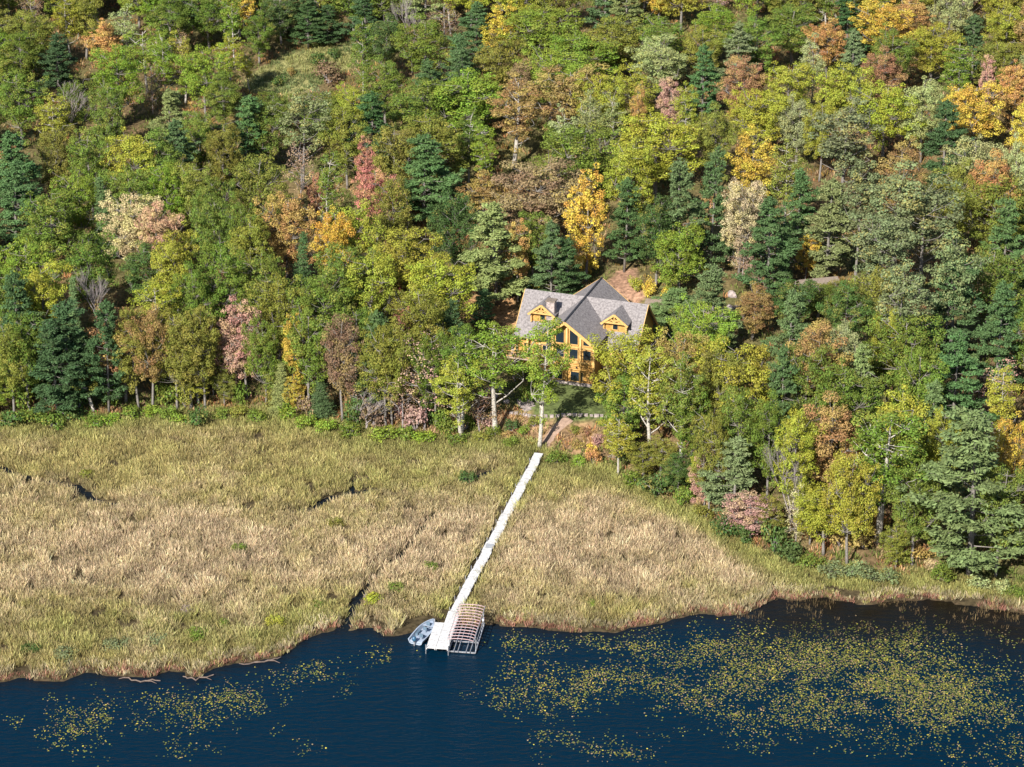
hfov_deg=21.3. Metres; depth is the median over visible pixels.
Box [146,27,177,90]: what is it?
aspen tree
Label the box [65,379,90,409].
shrub
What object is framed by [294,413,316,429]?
shrub
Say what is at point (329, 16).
pine tree
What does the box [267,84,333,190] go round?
tree
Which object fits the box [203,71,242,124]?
broadleaf tree
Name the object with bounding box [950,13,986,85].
pine tree
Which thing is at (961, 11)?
broadleaf tree
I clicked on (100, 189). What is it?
spruce tree
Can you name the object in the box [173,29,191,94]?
thin tree
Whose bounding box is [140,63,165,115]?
thin tree
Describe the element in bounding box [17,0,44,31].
thin tree
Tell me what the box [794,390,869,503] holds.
oak tree
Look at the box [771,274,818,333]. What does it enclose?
broadleaf tree
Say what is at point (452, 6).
aspen tree
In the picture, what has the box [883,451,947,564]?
broadleaf tree
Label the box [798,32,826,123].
aspen tree
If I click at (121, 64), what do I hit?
broadleaf tree
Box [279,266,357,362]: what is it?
broadleaf tree
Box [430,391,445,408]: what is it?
shrub
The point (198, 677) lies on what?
driftwood
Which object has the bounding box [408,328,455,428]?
broadleaf tree
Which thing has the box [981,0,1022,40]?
broadleaf tree
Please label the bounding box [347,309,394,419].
pine tree
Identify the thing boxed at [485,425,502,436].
shrub
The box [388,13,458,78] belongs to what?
broadleaf tree
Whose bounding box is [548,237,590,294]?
pine tree
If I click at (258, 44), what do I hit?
broadleaf tree
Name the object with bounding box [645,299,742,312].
driveway
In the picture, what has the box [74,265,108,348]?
bare tree
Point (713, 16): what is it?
broadleaf tree
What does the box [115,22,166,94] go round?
aspen tree
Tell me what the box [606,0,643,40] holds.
pine tree
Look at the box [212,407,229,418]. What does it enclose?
shrub
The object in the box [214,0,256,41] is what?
maple tree
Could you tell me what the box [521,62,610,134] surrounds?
oak tree
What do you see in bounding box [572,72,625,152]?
broadleaf tree
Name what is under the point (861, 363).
pine tree
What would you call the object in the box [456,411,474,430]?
shrub
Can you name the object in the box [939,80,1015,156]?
broadleaf tree
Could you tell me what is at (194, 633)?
shrub
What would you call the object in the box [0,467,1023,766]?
lake water
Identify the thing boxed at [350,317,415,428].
oak tree
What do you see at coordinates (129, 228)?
broadleaf tree
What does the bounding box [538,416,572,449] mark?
dirt path
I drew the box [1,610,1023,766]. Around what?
lily pads
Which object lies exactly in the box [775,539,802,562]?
shrub
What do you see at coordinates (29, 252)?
broadleaf tree
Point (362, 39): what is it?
aspen tree
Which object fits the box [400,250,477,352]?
broadleaf tree
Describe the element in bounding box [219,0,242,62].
aspen tree
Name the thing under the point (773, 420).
broadleaf tree
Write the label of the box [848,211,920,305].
pine tree
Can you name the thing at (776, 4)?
oak tree
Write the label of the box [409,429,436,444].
shrub
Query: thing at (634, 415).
broadleaf tree
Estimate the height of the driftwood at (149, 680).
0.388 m
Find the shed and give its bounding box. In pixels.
[794,276,839,307]
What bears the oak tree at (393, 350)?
on the ground
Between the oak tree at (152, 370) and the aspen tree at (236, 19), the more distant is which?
the aspen tree at (236, 19)
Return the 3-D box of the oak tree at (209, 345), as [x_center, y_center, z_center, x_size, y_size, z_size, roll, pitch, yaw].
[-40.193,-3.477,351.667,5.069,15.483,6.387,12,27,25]
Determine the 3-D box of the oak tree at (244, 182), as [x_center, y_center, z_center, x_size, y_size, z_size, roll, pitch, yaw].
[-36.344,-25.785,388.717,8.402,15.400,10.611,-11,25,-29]
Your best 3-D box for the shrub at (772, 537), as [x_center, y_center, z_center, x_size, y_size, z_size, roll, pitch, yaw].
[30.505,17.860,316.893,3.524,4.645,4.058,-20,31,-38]
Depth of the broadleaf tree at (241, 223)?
372.75 m
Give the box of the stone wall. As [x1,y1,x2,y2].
[510,411,616,417]
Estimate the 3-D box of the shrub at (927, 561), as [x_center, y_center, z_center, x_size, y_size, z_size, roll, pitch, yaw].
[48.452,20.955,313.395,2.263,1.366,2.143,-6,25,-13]
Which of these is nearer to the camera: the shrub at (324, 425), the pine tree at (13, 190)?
the shrub at (324, 425)
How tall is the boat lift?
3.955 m
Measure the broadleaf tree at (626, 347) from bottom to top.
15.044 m
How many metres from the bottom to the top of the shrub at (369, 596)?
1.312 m
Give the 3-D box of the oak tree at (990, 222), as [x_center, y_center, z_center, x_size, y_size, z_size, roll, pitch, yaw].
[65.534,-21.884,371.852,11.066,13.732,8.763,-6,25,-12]
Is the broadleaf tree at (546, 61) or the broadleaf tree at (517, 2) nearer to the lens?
the broadleaf tree at (546, 61)
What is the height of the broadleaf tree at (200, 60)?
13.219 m
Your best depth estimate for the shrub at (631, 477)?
332.90 m
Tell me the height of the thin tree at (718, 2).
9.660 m
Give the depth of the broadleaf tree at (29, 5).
463.26 m
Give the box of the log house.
[506,277,658,387]
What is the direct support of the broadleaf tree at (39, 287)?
on the ground
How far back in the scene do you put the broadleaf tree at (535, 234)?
377.01 m
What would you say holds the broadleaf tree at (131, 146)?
on the ground
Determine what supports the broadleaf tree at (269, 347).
on the ground
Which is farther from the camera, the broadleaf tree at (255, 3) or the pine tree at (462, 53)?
the broadleaf tree at (255, 3)
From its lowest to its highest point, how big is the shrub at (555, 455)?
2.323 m
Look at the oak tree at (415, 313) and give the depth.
352.76 m
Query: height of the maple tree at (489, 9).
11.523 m
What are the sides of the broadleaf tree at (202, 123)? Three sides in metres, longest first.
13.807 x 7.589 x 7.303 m
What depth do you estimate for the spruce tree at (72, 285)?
357.81 m
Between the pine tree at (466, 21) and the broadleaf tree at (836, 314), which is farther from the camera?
the pine tree at (466, 21)
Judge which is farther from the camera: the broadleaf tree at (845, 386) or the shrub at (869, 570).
the broadleaf tree at (845, 386)
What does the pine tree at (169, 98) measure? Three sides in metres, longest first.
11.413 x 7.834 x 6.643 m
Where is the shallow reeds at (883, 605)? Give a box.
[737,595,1023,664]
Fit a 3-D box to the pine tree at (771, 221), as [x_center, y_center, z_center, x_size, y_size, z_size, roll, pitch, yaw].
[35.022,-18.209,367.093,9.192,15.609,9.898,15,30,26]
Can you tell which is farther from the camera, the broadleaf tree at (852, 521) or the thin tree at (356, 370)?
the thin tree at (356, 370)
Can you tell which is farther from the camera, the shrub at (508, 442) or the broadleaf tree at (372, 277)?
the broadleaf tree at (372, 277)
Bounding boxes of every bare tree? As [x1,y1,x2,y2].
[57,83,96,138]
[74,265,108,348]
[351,394,390,429]
[390,0,419,72]
[762,436,805,533]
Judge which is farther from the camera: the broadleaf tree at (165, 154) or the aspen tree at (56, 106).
the aspen tree at (56, 106)
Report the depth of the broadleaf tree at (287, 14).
455.79 m
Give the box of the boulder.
[728,290,736,297]
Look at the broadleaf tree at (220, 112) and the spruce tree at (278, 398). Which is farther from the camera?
the broadleaf tree at (220, 112)
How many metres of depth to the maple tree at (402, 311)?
358.94 m
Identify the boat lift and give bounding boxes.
[447,604,484,653]
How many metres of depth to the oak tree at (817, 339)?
331.10 m
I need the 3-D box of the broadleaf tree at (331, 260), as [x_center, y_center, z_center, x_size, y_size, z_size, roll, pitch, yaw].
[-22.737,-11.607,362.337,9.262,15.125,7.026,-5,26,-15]
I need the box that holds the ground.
[0,0,1023,681]
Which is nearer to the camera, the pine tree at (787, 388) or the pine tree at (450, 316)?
the pine tree at (787, 388)
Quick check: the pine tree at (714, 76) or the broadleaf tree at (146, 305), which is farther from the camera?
the pine tree at (714, 76)
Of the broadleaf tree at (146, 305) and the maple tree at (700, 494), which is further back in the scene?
the broadleaf tree at (146, 305)
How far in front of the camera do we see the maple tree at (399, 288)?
367.28 m
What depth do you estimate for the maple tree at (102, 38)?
440.78 m
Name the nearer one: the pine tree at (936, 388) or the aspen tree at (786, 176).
the pine tree at (936, 388)
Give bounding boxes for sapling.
[0,382,11,405]
[209,362,236,405]
[624,441,660,479]
[641,433,679,475]
[658,451,694,491]
[685,453,717,496]
[754,492,790,543]
[792,492,830,544]
[878,515,917,567]
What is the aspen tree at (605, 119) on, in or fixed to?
on the ground
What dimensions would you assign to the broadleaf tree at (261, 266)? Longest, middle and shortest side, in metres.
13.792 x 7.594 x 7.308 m
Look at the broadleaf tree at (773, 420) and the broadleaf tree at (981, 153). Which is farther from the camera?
the broadleaf tree at (981, 153)
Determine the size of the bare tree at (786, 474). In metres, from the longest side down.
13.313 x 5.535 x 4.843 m
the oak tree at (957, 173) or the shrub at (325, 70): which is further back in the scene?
the shrub at (325, 70)
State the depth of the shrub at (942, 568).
310.30 m
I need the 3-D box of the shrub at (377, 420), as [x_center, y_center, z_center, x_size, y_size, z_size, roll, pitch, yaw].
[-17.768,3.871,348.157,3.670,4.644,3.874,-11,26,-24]
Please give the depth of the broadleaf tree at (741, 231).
372.51 m
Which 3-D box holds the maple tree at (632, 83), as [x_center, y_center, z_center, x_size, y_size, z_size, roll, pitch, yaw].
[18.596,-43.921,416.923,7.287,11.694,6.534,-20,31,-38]
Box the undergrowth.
[0,0,1023,585]
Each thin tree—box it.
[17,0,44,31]
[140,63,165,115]
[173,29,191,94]
[283,141,314,199]
[325,334,371,419]
[371,356,424,427]
[391,331,452,430]
[417,3,465,46]
[465,383,499,432]
[708,0,728,6]
[727,237,756,275]
[738,258,776,288]
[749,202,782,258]
[783,483,809,541]
[959,0,986,35]
[969,357,1020,426]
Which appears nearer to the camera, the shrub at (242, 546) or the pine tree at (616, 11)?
the shrub at (242, 546)
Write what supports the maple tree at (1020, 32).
on the ground
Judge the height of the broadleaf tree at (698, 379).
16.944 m
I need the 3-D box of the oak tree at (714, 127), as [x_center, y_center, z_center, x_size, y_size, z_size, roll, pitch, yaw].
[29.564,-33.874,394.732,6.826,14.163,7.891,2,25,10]
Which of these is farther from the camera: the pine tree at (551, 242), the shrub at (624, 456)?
the pine tree at (551, 242)
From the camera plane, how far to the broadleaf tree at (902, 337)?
333.60 m
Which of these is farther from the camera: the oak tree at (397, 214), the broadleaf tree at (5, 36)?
the broadleaf tree at (5, 36)
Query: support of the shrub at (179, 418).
on the ground
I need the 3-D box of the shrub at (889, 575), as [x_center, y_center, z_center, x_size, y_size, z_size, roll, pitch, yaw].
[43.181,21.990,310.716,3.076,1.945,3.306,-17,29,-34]
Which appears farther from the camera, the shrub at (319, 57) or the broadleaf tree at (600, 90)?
the shrub at (319, 57)
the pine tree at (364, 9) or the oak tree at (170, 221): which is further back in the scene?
the pine tree at (364, 9)
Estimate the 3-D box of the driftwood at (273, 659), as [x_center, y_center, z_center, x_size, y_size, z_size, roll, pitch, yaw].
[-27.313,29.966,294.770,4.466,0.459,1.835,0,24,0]
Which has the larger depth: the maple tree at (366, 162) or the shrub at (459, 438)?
the maple tree at (366, 162)
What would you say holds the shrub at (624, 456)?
on the ground
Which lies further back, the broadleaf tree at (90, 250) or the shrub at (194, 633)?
the broadleaf tree at (90, 250)
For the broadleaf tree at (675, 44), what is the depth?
432.28 m
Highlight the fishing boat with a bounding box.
[408,619,434,645]
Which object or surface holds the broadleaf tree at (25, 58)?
on the ground
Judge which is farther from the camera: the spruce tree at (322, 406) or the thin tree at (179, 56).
the thin tree at (179, 56)
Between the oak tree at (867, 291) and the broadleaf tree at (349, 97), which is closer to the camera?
the oak tree at (867, 291)
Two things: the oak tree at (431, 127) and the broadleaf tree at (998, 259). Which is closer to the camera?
the broadleaf tree at (998, 259)
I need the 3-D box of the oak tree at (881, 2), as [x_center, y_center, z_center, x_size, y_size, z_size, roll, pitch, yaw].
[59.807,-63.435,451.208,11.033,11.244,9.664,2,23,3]
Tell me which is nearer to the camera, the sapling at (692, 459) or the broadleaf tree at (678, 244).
the sapling at (692, 459)
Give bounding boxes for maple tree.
[81,18,123,76]
[204,317,222,395]
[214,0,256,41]
[214,321,247,398]
[218,294,263,398]
[281,313,311,409]
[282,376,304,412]
[305,172,325,229]
[349,166,399,240]
[353,135,377,193]
[389,277,405,322]
[393,306,415,362]
[455,165,505,232]
[479,0,519,63]
[481,0,496,15]
[501,217,531,300]
[505,57,534,123]
[562,161,609,281]
[609,58,659,124]
[627,80,646,145]
[655,76,682,145]
[687,446,717,507]
[720,490,779,540]
[725,123,778,212]
[794,233,821,278]
[875,136,927,218]
[978,54,996,104]
[1011,2,1023,66]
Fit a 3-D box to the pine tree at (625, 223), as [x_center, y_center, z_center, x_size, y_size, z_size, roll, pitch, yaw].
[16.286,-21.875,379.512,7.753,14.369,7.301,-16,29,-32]
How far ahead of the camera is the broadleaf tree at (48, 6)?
462.97 m
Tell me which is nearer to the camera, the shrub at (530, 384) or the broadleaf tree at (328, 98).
the shrub at (530, 384)
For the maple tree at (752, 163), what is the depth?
388.15 m
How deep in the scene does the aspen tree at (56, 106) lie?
411.56 m
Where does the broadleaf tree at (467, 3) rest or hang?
on the ground
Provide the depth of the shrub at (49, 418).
348.01 m
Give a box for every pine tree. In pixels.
[0,130,42,225]
[0,160,56,256]
[0,270,45,380]
[27,297,98,410]
[29,319,88,416]
[30,32,83,99]
[80,298,128,412]
[146,88,191,145]
[158,118,201,202]
[173,0,206,20]
[215,94,270,173]
[253,0,310,32]
[286,0,330,47]
[308,4,343,44]
[338,0,388,57]
[341,90,397,174]
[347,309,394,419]
[393,134,471,226]
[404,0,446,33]
[404,58,445,130]
[429,298,469,370]
[438,46,485,113]
[439,32,479,99]
[445,1,494,56]
[458,201,530,305]
[467,288,495,330]
[523,219,577,292]
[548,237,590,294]
[581,0,640,34]
[601,176,655,271]
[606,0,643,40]
[644,286,696,338]
[652,157,708,273]
[679,263,745,358]
[681,44,725,119]
[681,144,738,269]
[695,435,760,515]
[712,21,758,82]
[731,196,804,296]
[758,343,802,451]
[760,288,814,396]
[765,167,822,273]
[798,178,865,277]
[806,96,885,206]
[829,0,869,56]
[830,158,889,286]
[833,29,870,95]
[840,342,881,442]
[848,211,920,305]
[863,159,930,278]
[869,173,965,298]
[873,258,940,402]
[895,405,1023,575]
[909,378,961,491]
[914,255,985,368]
[919,99,975,188]
[919,330,999,440]
[923,229,990,353]
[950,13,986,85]
[969,280,1023,393]
[977,196,1023,307]
[993,55,1023,112]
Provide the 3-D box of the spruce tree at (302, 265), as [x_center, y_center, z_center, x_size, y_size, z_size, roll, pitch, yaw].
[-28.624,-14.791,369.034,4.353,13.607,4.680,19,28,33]
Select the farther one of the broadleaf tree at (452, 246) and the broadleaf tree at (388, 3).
the broadleaf tree at (388, 3)
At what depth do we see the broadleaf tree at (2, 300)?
358.51 m
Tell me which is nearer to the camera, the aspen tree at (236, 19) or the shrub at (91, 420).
the shrub at (91, 420)
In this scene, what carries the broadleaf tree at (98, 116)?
on the ground
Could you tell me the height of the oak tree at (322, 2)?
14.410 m
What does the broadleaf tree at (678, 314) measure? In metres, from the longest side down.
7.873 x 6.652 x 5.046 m
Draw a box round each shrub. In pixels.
[0,410,25,426]
[7,382,35,409]
[15,407,46,423]
[20,641,42,652]
[35,379,59,400]
[35,412,65,429]
[50,645,78,663]
[53,407,86,422]
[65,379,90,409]
[79,469,95,480]
[81,410,106,428]
[100,411,121,425]
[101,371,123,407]
[101,636,133,652]
[121,404,143,421]
[139,632,166,647]
[141,404,161,417]
[154,375,176,405]
[158,405,180,418]
[168,412,189,423]
[175,382,194,405]
[184,401,208,426]
[185,626,208,641]
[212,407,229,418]
[217,618,230,627]
[228,404,248,418]
[230,543,248,553]
[232,381,250,404]
[246,409,268,422]
[263,388,273,408]
[264,72,277,77]
[264,614,285,627]
[271,73,287,85]
[277,396,298,421]
[287,67,295,75]
[294,393,315,415]
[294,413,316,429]
[307,52,326,63]
[311,60,343,85]
[312,600,326,607]
[314,418,337,432]
[326,517,345,527]
[327,47,342,59]
[338,420,361,439]
[343,397,364,421]
[357,397,389,428]
[363,591,383,605]
[368,424,399,443]
[382,391,406,420]
[388,581,404,592]
[393,425,417,440]
[403,404,427,429]
[405,394,423,411]
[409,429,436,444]
[420,401,436,424]
[422,561,437,571]
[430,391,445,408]
[431,407,450,432]
[434,412,457,435]
[444,432,469,445]
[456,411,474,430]
[458,470,477,484]
[471,398,490,416]
[471,431,489,444]
[480,416,497,427]
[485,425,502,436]
[498,430,512,439]
[501,436,520,447]
[503,419,519,430]
[507,359,523,382]
[515,384,533,402]
[516,423,529,434]
[526,372,540,391]
[528,415,539,426]
[545,449,568,464]
[568,437,585,449]
[570,424,579,433]
[570,454,586,466]
[579,256,598,274]
[579,426,592,435]
[585,442,597,458]
[585,447,601,464]
[591,433,605,446]
[600,412,611,427]
[616,436,629,461]
[622,469,642,489]
[627,275,641,291]
[636,473,674,496]
[641,275,656,297]
[673,485,696,504]
[692,504,714,518]
[709,510,736,539]
[733,524,756,545]
[758,515,787,552]
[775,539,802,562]
[794,552,827,568]
[816,558,845,578]
[829,528,851,546]
[835,558,871,580]
[848,522,879,549]
[858,565,886,582]
[866,514,890,528]
[878,566,901,583]
[889,550,913,564]
[897,529,920,545]
[906,543,936,559]
[924,558,939,572]
[929,561,957,582]
[967,573,993,589]
[989,578,1013,594]
[1002,584,1023,600]
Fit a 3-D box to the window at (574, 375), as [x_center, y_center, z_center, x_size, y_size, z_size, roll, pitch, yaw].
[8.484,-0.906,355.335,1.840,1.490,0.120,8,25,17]
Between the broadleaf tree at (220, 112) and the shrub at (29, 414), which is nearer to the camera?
the shrub at (29, 414)
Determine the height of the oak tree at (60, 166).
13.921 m
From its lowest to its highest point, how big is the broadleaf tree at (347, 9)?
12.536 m
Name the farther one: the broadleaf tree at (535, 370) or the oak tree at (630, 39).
the oak tree at (630, 39)
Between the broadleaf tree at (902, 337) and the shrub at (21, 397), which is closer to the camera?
the broadleaf tree at (902, 337)
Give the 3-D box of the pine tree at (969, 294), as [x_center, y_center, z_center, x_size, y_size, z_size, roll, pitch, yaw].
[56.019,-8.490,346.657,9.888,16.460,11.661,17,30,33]
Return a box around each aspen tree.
[33,92,72,160]
[50,0,82,64]
[108,3,138,54]
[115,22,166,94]
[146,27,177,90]
[163,30,194,104]
[210,32,244,95]
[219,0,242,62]
[239,48,253,90]
[316,151,347,232]
[346,16,378,90]
[443,0,460,34]
[455,105,488,182]
[470,120,498,195]
[547,103,582,194]
[565,0,586,34]
[576,89,603,158]
[596,86,632,182]
[596,409,641,474]
[671,81,699,154]
[767,137,806,223]
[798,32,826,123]
[816,0,843,41]
[938,38,981,103]
[984,365,1023,446]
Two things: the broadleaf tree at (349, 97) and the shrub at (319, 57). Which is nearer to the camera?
the broadleaf tree at (349, 97)
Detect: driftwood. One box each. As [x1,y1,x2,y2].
[119,677,160,683]
[183,674,213,680]
[239,657,279,664]
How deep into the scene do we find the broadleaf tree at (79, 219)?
385.45 m
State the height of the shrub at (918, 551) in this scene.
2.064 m
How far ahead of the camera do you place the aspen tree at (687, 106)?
400.99 m
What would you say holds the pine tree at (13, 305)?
on the ground
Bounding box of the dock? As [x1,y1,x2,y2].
[425,453,542,655]
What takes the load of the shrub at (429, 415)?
on the ground
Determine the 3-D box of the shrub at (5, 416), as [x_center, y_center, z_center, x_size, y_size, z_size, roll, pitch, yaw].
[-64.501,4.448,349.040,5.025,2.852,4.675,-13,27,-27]
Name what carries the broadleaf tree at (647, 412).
on the ground
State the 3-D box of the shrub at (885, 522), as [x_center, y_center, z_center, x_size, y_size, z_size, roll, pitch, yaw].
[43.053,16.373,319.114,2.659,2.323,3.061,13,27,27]
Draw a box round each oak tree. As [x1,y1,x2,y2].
[0,9,22,72]
[0,59,10,102]
[0,317,30,411]
[11,9,56,72]
[36,120,81,197]
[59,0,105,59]
[83,303,155,402]
[109,305,152,408]
[123,302,174,404]
[133,200,184,293]
[143,308,202,408]
[161,315,214,408]
[170,154,217,253]
[170,313,212,382]
[180,302,223,408]
[202,118,244,202]
[224,208,277,298]
[227,153,293,221]
[242,271,313,370]
[252,191,325,285]
[298,0,326,14]
[316,102,371,188]
[320,313,365,420]
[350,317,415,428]
[369,322,415,424]
[371,122,418,210]
[371,174,416,242]
[384,282,453,377]
[393,108,469,190]
[471,31,528,99]
[479,156,592,244]
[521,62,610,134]
[531,0,584,25]
[585,14,644,81]
[653,327,711,436]
[680,18,727,83]
[690,401,729,516]
[693,101,737,193]
[699,346,745,452]
[716,54,768,132]
[733,277,778,339]
[765,0,825,34]
[781,317,853,403]
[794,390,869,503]
[819,279,856,304]
[845,0,899,15]
[848,264,911,355]
[861,45,908,114]
[896,0,935,23]
[926,156,979,244]
[952,174,1023,263]
[972,36,1023,105]
[1006,0,1023,20]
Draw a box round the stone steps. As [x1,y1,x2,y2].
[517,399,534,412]
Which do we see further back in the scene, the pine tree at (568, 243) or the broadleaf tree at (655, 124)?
the broadleaf tree at (655, 124)
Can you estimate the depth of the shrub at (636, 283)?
376.43 m
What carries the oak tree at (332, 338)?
on the ground
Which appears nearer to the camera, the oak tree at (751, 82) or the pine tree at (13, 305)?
the pine tree at (13, 305)
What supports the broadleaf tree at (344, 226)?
on the ground
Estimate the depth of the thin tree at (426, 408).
344.27 m
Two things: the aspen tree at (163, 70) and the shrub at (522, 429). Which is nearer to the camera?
the shrub at (522, 429)
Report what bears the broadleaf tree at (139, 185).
on the ground
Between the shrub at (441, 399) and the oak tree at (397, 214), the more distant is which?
the oak tree at (397, 214)
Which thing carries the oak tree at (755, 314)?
on the ground
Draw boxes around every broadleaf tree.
[0,0,23,25]
[0,27,29,75]
[0,30,44,93]
[0,67,51,149]
[0,234,68,329]
[0,264,36,335]
[0,311,48,408]
[13,258,72,338]
[17,187,82,275]
[25,0,33,20]
[42,0,76,27]
[48,164,101,248]
[56,74,99,142]
[63,220,119,323]
[64,351,106,412]
[65,126,111,221]
[88,44,145,127]
[88,82,126,164]
[94,190,163,286]
[97,126,164,205]
[98,163,155,235]
[117,0,154,28]
[119,234,170,303]
[127,281,183,374]
[132,127,182,201]
[135,0,182,26]
[145,0,191,51]
[147,161,190,237]
[147,220,199,313]
[167,260,219,324]
[173,42,234,116]
[176,0,234,47]
[180,104,221,186]
[185,372,214,403]
[189,191,241,279]
[190,168,237,269]
[195,240,247,345]
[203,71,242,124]
[219,201,261,294]
[227,247,285,321]
[238,95,290,170]
[241,9,275,63]
[241,313,280,406]
[243,0,283,31]
[253,91,293,130]
[261,0,298,43]
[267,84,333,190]
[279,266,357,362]
[281,297,336,400]
[295,98,335,147]
[300,89,351,130]
[305,240,376,317]
[310,204,355,290]
[324,198,386,293]
[325,0,379,36]
[328,81,379,120]
[330,304,373,397]
[341,245,400,320]
[355,54,413,126]
[366,0,419,17]
[367,226,451,306]
[369,9,408,65]
[385,71,468,150]
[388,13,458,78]
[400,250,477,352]
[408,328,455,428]
[423,67,507,139]
[426,186,484,289]
[429,351,487,436]
[439,323,487,432]
[454,0,490,27]
[454,319,533,433]
[486,72,552,168]
[490,0,546,32]
[493,4,585,61]
[512,41,588,120]
[513,209,556,289]
[520,317,574,447]
[530,121,627,210]
[548,29,622,81]
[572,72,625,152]
[586,324,671,433]
[595,372,653,444]
[603,132,658,212]
[619,106,704,201]
[624,33,687,102]
[626,344,678,465]
[630,188,686,289]
[631,7,693,76]
[638,0,686,18]
[649,217,709,302]
[655,351,705,462]
[656,0,707,31]
[665,293,740,377]
[668,308,690,343]
[669,373,712,458]
[690,334,772,433]
[691,0,743,60]
[712,384,767,477]
[718,177,767,272]
[723,82,788,158]
[728,15,786,73]
[733,0,777,27]
[748,388,787,499]
[760,61,815,135]
[763,2,824,65]
[769,343,837,422]
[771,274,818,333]
[772,93,821,162]
[773,406,828,524]
[793,481,856,555]
[794,282,849,319]
[801,17,846,78]
[801,97,842,181]
[807,356,887,451]
[813,58,875,131]
[815,279,878,353]
[817,449,883,564]
[827,318,860,401]
[846,410,930,544]
[847,0,920,55]
[849,79,926,157]
[861,312,946,398]
[865,383,934,500]
[870,22,919,84]
[870,308,904,407]
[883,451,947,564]
[886,0,936,47]
[891,335,949,428]
[898,75,944,162]
[904,20,966,82]
[921,404,963,508]
[925,0,975,40]
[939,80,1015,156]
[943,134,1010,230]
[961,242,1023,344]
[966,148,1022,229]
[975,461,1023,577]
[977,0,989,22]
[979,410,1023,501]
[980,1,1023,65]
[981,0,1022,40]
[992,59,1023,130]
[997,131,1023,236]
[1001,299,1023,368]
[1004,102,1023,152]
[1015,193,1023,241]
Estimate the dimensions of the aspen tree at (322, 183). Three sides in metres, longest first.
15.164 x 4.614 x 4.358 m
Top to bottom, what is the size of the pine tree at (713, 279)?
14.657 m
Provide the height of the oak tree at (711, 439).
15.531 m
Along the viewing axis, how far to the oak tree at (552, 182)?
387.40 m
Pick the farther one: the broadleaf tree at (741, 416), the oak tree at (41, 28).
the oak tree at (41, 28)
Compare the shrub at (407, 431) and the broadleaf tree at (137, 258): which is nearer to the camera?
the shrub at (407, 431)
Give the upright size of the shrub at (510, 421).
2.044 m
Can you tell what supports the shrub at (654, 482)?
on the ground
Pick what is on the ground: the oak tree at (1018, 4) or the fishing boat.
the oak tree at (1018, 4)
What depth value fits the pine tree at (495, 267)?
372.54 m
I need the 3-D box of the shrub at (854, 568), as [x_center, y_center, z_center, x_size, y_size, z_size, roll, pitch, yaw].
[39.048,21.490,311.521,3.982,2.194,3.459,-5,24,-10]
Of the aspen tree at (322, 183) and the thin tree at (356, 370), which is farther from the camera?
the aspen tree at (322, 183)
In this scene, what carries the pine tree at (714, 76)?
on the ground
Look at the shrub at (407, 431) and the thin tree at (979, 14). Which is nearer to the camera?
the shrub at (407, 431)
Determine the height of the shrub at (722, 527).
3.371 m
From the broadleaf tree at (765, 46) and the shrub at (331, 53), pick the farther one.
the shrub at (331, 53)
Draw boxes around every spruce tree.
[67,276,88,357]
[89,174,122,257]
[266,362,293,418]
[289,230,314,319]
[307,378,337,420]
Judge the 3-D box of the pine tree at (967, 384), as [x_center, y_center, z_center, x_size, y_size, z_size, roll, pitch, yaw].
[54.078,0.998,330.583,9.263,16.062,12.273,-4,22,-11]
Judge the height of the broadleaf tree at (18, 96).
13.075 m
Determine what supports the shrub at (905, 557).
on the ground
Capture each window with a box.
[542,344,550,355]
[549,368,562,379]
[555,328,564,343]
[555,348,564,357]
[569,329,578,345]
[569,348,578,359]
[570,370,583,382]
[582,350,591,361]
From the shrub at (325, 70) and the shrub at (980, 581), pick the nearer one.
the shrub at (980, 581)
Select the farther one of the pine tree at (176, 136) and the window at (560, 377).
the pine tree at (176, 136)
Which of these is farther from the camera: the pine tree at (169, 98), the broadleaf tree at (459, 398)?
the pine tree at (169, 98)
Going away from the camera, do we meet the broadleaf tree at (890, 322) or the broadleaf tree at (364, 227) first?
the broadleaf tree at (890, 322)
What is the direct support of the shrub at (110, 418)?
on the ground
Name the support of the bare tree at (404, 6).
on the ground
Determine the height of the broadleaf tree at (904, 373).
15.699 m
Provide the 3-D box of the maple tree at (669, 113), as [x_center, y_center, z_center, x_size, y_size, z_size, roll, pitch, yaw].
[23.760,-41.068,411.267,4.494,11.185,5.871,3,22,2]
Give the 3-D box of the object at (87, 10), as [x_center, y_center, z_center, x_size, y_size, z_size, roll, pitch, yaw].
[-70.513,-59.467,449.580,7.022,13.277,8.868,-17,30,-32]
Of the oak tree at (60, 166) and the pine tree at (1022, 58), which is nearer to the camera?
the oak tree at (60, 166)
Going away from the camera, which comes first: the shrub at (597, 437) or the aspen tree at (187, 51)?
the shrub at (597, 437)
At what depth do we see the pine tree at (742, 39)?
423.42 m
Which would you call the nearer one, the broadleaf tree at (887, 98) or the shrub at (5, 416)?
the shrub at (5, 416)
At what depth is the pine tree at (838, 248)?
369.67 m
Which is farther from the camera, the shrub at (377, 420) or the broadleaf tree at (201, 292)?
the broadleaf tree at (201, 292)
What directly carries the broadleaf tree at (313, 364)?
on the ground
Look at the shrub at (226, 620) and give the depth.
301.07 m
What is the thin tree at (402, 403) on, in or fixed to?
on the ground
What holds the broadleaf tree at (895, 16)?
on the ground
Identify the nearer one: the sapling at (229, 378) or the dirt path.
the dirt path
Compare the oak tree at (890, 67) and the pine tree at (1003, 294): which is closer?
the pine tree at (1003, 294)
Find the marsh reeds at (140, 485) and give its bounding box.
[0,403,1023,680]

